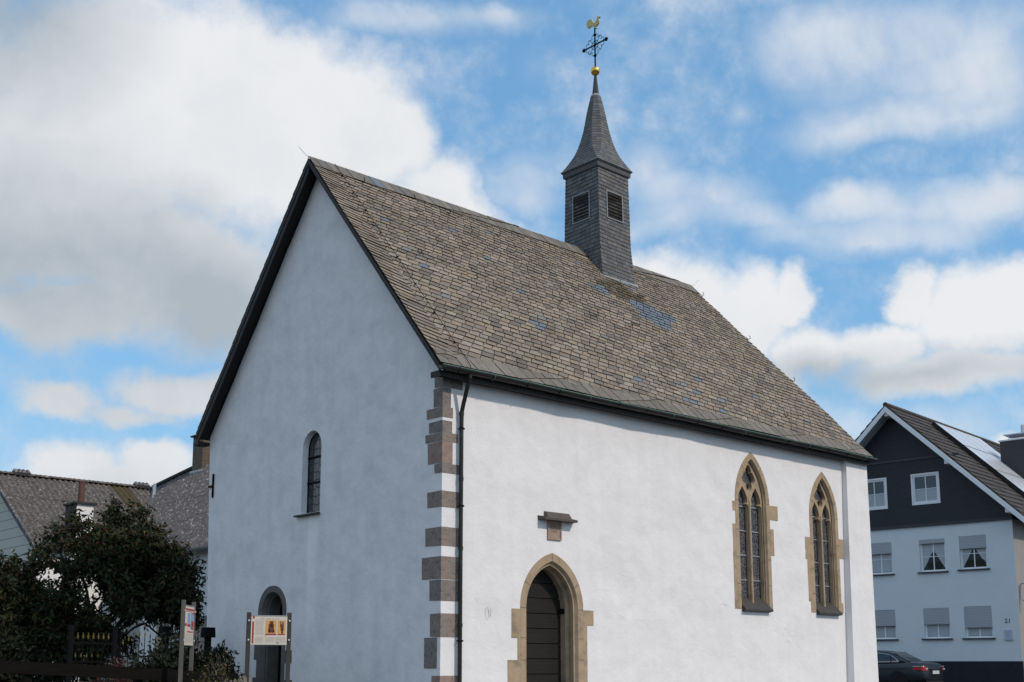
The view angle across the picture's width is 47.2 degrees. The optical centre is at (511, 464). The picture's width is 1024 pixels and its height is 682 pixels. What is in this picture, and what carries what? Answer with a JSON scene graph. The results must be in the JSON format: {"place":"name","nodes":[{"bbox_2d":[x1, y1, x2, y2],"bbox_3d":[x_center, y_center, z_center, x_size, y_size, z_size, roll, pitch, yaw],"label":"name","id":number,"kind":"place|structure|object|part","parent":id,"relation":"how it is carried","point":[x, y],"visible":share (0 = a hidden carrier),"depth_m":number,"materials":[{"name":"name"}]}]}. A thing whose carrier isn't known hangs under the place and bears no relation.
{"place":"outdoors","nodes":[
{"label":"outdoors","id":0,"kind":"place"},
{"bbox_2d":[0,0,1023,485],"label":"sky","id":1,"kind":"structure","parent":0,"point":[841,181],"materials":[{"name":"blue"}]},
{"bbox_3d":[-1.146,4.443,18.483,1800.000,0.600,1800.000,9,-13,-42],"label":"ground","id":2,"kind":"structure","parent":0,"visible":0},
{"bbox_2d":[0,468,151,681],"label":"house","id":3,"kind":"structure","parent":2,"relation":"on","point":[29,502],"depth_m":37.28,"materials":[{"name":"ceramic"}]},
{"bbox_2d":[0,660,237,681],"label":"plank fence","id":4,"kind":"object","parent":2,"relation":"on","point":[26,669],"visible":0.94,"depth_m":16.62,"materials":[{"name":"brown wood"}]},
{"bbox_2d":[139,435,209,665],"bbox_3d":[-7.969,3.009,37.902,8.490,8.900,11.891,9,-13,-42],"label":"farmhouse","id":5,"kind":"object","parent":2,"relation":"on","point":[179,502],"visible":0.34,"depth_m":37.06,"materials":[{"name":"grey stone"}]},
{"bbox_2d":[155,618,170,648],"bbox_3d":[-10.193,5.129,34.242,0.060,1.300,0.900,9,-13,-42],"label":"window frame","id":6,"kind":"structure","parent":5,"relation":"in","point":[157,627],"depth_m":34.44,"materials":[{"name":"grey glass"}]},
{"bbox_2d":[194,615,206,656],"bbox_3d":[-8.706,4.858,32.643,0.060,1.300,0.900,9,-13,-42],"label":"window frame","id":7,"kind":"structure","parent":5,"relation":"in","point":[205,625],"depth_m":32.55,"materials":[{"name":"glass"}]},
{"bbox_2d":[178,600,195,681],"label":"information panel","id":8,"kind":"object","parent":2,"relation":"on","point":[187,627],"visible":1,"depth_m":17.27,"materials":[{"name":"metal"}]},
{"bbox_2d":[184,650,244,681],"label":"autumn shrub","id":9,"kind":"object","parent":2,"relation":"on","point":[220,673],"visible":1,"depth_m":17.10,"materials":[{"name":"green plant"}]},
{"bbox_2d":[215,675,251,681],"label":"picket fence","id":10,"kind":"object","parent":2,"relation":"on","point":[245,679],"visible":0.65,"depth_m":17.88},
{"bbox_2d":[245,612,291,681],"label":"information panel","id":11,"kind":"object","parent":2,"relation":"on","point":[267,629],"visible":1,"depth_m":18.14,"materials":[{"name":"metal"}]},
{"bbox_2d":[193,16,878,681],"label":"chapel","id":12,"kind":"structure","parent":2,"relation":"on","point":[449,442],"depth_m":22.61,"materials":[{"name":"white paint"}]},
{"bbox_2d":[252,586,291,681],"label":"gable doorway","id":13,"kind":"structure","parent":12,"relation":"in","point":[270,659],"depth_m":22.80,"materials":[{"name":"grey stone"}]},
{"bbox_2d":[293,432,320,517],"bbox_3d":[-3.800,0.166,22.181,0.235,1.617,0.790,9,-13,-42],"label":"gable window","id":14,"kind":"structure","parent":12,"relation":"in","point":[314,452],"depth_m":22.29,"materials":[{"name":"black glass"}]},
{"bbox_2d":[508,553,593,681],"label":"doorway","id":15,"kind":"structure","parent":12,"relation":"in","point":[548,628],"depth_m":20.86,"materials":[{"name":"beige stone"}]},
{"bbox_2d":[732,452,777,612],"bbox_3d":[5.127,1.449,24.922,1.625,3.450,0.340,9,-13,-42],"label":"gothic window","id":16,"kind":"structure","parent":12,"relation":"in","point":[753,538],"depth_m":24.96,"materials":[{"name":"beige stone"}]},
{"bbox_2d":[805,472,843,615],"bbox_3d":[7.036,1.805,26.638,1.565,3.320,0.340,9,-13,-42],"label":"gothic window","id":17,"kind":"structure","parent":12,"relation":"in","point":[824,549],"depth_m":26.74,"materials":[{"name":"beige stone"}]},
{"bbox_2d":[877,650,944,681],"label":"parked car","id":18,"kind":"object","parent":2,"relation":"on","point":[894,666],"visible":0.56,"depth_m":42.88,"materials":[{"name":"blue paint"}]},
{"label":"side window","id":19,"kind":"part","parent":18,"relation":"part of","materials":[{"name":"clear glass"}]},
{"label":"rear window","id":20,"kind":"part","parent":18,"relation":"part of","materials":[{"name":"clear glass"}]},
{"bbox_2d":[855,402,1023,681],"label":"white house","id":21,"kind":"structure","parent":2,"relation":"on","point":[946,508],"depth_m":46.28,"materials":[{"name":"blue paint"}]},
{"bbox_2d":[867,477,887,509],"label":"window frame","id":22,"kind":"structure","parent":21,"relation":"in","point":[877,488],"depth_m":48.18,"materials":[{"name":"white paint"}]},
{"bbox_2d":[871,542,894,575],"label":"window frame","id":23,"kind":"structure","parent":21,"relation":"in","point":[881,552],"depth_m":47.83,"materials":[{"name":"white paint"}]},
{"bbox_2d":[875,610,898,640],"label":"window frame","id":24,"kind":"structure","parent":21,"relation":"in","point":[885,621],"depth_m":47.36,"materials":[{"name":"white paint"}]},
{"bbox_2d":[910,471,940,505],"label":"window frame","id":25,"kind":"structure","parent":21,"relation":"in","point":[925,487],"depth_m":46.84,"materials":[{"name":"white paint"}]},
{"bbox_2d":[917,538,948,573],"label":"window frame","id":26,"kind":"structure","parent":21,"relation":"in","point":[933,558],"depth_m":46.45,"materials":[{"name":"white paint"}]},
{"bbox_2d":[922,608,952,639],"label":"window frame","id":27,"kind":"structure","parent":21,"relation":"in","point":[936,620],"depth_m":45.94,"materials":[{"name":"white paint"}]},
{"bbox_2d":[957,535,989,570],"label":"window frame","id":28,"kind":"structure","parent":21,"relation":"in","point":[973,550],"depth_m":45.35,"materials":[{"name":"white paint"}]},
{"bbox_2d":[962,606,995,638],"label":"window frame","id":29,"kind":"structure","parent":21,"relation":"in","point":[977,619],"depth_m":44.85,"materials":[{"name":"white paint"}]},
{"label":"garden ground","id":30,"kind":"structure","parent":0,"visible":0},
{"bbox_2d":[0,619,75,681],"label":"dark bush","id":31,"kind":"object","parent":30,"relation":"on","point":[9,645],"visible":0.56,"depth_m":25.44,"materials":[{"name":"green plant"}]},
{"bbox_2d":[65,625,117,681],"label":"railing","id":32,"kind":"object","parent":30,"relation":"on","point":[71,642],"visible":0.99,"depth_m":21.26,"materials":[{"name":"black metal"}]},
{"bbox_2d":[0,494,207,681],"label":"cherry tree","id":33,"kind":"object","parent":30,"relation":"on","point":[137,577],"visible":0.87,"depth_m":27.47,"materials":[{"name":"green plant"}]},
{"bbox_2d":[85,656,134,681],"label":"barberry shrub","id":34,"kind":"object","parent":30,"relation":"on","point":[119,664],"visible":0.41,"depth_m":20.14,"materials":[{"name":"red plant"}]},
{"bbox_2d":[91,626,205,681],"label":"garden shrub","id":35,"kind":"object","parent":30,"relation":"on","point":[154,653],"visible":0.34,"depth_m":21.25,"materials":[{"name":"green plant"}]},
{"bbox_2d":[158,626,172,652],"bbox_3d":[-6.745,4.040,22.701,0.220,1.800,0.220,9,-13,-42],"label":"gate post","id":36,"kind":"object","parent":30,"relation":"on","point":[164,629],"visible":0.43,"depth_m":22.76,"materials":[{"name":"black metal"}]},
{"bbox_2d":[118,623,163,665],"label":"garden gate","id":37,"kind":"structure","parent":36,"relation":"attached to","point":[134,627],"depth_m":22.24,"materials":[{"name":"black metal"}]},
{"bbox_2d":[148,638,243,681],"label":"laurel bush","id":38,"kind":"object","parent":30,"relation":"on","point":[199,663],"visible":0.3,"depth_m":21.34,"materials":[{"name":"green plant"}]},
{"bbox_2d":[200,627,215,654],"bbox_3d":[-6.093,4.153,23.371,0.220,1.800,0.220,9,-13,-42],"label":"gate post","id":39,"kind":"object","parent":30,"relation":"on","point":[209,632],"visible":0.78,"depth_m":23.43,"materials":[{"name":"black metal"}]}
]}

